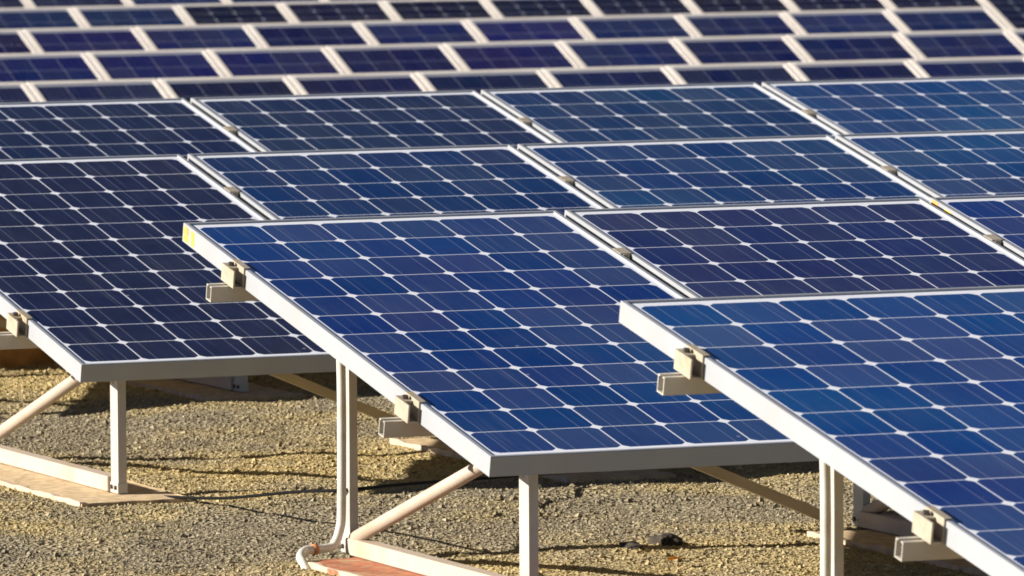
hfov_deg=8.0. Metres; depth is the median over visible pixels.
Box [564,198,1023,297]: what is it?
solar panel
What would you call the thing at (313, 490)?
cable
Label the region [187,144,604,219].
solar panel
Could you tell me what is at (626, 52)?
solar panel
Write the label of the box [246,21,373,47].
solar panel
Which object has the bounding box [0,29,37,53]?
solar panel
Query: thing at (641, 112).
solar panel
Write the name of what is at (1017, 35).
solar panel
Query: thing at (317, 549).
conduit pipe
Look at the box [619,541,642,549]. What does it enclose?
soil clod
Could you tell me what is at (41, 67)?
solar panel
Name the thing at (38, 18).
solar panel
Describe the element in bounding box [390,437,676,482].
concrete footing
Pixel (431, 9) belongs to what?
solar panel
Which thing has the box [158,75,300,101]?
solar panel
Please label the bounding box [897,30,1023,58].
solar panel
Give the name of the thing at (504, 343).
solar panel
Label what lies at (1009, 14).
solar panel
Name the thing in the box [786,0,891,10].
solar panel
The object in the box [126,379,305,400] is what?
concrete footing
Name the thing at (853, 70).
solar panel
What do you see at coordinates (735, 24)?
solar panel
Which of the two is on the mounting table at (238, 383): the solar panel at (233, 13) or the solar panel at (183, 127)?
the solar panel at (183, 127)
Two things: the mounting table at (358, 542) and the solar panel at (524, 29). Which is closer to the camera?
the mounting table at (358, 542)
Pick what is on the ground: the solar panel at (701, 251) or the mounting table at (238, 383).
the mounting table at (238, 383)
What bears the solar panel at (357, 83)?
on the panel stand
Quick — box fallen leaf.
[667,556,681,560]
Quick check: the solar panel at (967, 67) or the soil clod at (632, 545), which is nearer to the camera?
the soil clod at (632, 545)
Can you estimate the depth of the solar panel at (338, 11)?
36.42 m
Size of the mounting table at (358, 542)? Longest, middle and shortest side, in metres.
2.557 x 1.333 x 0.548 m
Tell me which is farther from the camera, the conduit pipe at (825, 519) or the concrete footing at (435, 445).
the concrete footing at (435, 445)
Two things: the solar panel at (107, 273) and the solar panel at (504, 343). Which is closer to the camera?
the solar panel at (504, 343)
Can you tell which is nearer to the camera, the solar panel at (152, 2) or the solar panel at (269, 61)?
the solar panel at (269, 61)
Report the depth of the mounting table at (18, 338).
15.34 m
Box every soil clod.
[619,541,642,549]
[648,533,682,545]
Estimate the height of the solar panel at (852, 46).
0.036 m
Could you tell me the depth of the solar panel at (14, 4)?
38.10 m
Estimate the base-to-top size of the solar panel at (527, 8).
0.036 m
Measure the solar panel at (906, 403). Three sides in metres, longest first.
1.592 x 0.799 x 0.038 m
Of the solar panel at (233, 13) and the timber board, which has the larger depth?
the solar panel at (233, 13)
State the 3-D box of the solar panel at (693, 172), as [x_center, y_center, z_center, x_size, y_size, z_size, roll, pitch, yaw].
[0.686,-0.114,16.479,0.799,0.038,1.592,-2,17,-23]
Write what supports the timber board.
on the ground
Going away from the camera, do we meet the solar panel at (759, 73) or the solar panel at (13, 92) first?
the solar panel at (13, 92)
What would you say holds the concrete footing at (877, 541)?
on the ground
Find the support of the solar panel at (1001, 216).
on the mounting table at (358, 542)
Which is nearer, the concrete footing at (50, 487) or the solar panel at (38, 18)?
the concrete footing at (50, 487)
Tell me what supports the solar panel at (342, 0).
on the panel stand
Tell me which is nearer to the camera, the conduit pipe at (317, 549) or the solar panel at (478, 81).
the conduit pipe at (317, 549)
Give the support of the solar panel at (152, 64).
on the panel stand
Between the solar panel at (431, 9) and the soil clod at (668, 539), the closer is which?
the soil clod at (668, 539)
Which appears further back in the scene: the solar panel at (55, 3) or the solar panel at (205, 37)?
the solar panel at (55, 3)
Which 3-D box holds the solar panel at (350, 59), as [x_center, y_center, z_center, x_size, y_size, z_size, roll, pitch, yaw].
[-0.334,-0.761,31.203,0.542,0.036,1.220,-2,28,-23]
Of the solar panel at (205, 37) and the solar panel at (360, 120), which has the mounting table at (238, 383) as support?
the solar panel at (360, 120)
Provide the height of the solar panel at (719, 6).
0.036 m
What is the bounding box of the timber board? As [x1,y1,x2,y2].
[0,314,57,366]
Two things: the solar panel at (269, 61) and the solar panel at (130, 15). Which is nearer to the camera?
the solar panel at (269, 61)
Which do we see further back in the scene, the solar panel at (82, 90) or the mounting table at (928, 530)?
the solar panel at (82, 90)
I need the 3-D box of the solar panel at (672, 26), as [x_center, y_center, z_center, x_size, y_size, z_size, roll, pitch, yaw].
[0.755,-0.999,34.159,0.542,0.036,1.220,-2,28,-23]
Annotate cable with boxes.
[164,472,582,499]
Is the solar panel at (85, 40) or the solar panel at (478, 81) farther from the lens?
the solar panel at (85, 40)
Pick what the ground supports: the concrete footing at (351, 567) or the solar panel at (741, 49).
the concrete footing at (351, 567)
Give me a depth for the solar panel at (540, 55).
31.80 m
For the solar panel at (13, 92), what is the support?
on the panel stand
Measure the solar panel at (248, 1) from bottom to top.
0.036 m
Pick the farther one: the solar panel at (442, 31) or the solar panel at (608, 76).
the solar panel at (442, 31)
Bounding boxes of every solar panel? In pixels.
[0,0,30,7]
[0,7,85,29]
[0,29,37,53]
[0,52,104,83]
[0,82,37,102]
[0,98,257,159]
[0,154,336,382]
[22,26,150,53]
[26,0,128,7]
[26,79,169,101]
[71,4,189,27]
[86,49,225,80]
[126,0,226,4]
[135,24,263,50]
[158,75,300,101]
[176,2,293,24]
[182,210,818,476]
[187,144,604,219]
[190,90,554,151]
[207,46,345,76]
[226,0,323,3]
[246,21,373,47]
[280,0,396,22]
[287,72,428,94]
[324,0,381,0]
[326,43,463,73]
[356,19,482,44]
[382,0,497,19]
[415,69,555,93]
[443,40,580,70]
[465,16,590,41]
[481,82,840,142]
[484,0,598,17]
[517,135,930,207]
[541,65,679,87]
[559,38,695,67]
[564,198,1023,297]
[572,14,696,39]
[585,0,696,15]
[619,285,1023,575]
[665,62,802,85]
[673,35,808,64]
[678,12,800,36]
[686,0,794,12]
[762,75,1023,133]
[782,9,905,33]
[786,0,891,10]
[786,32,920,61]
[787,59,923,80]
[835,129,1023,196]
[885,0,1009,28]
[886,7,1007,31]
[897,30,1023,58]
[908,56,1023,77]
[930,194,1023,258]
[982,0,1023,28]
[1007,29,1023,47]
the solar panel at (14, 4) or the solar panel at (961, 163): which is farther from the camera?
the solar panel at (14, 4)
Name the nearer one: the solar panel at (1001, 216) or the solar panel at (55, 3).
the solar panel at (1001, 216)
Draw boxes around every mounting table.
[0,110,815,391]
[0,166,896,493]
[206,234,1002,575]
[657,344,963,575]
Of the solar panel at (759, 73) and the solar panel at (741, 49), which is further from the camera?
the solar panel at (741, 49)
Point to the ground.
(225, 517)
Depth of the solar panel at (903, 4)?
37.66 m
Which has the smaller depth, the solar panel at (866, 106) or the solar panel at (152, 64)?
the solar panel at (866, 106)
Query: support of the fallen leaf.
on the ground
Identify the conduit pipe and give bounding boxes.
[296,360,345,568]
[819,459,830,575]
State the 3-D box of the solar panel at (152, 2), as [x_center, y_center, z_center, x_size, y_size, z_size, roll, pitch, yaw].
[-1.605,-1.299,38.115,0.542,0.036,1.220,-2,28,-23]
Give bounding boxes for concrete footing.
[0,463,190,506]
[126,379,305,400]
[307,558,424,575]
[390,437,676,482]
[807,529,989,575]
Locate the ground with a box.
[0,364,976,575]
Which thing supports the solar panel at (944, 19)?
on the panel stand
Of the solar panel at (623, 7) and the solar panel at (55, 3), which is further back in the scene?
the solar panel at (55, 3)
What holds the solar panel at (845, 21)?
on the panel stand
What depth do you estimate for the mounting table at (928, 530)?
11.82 m

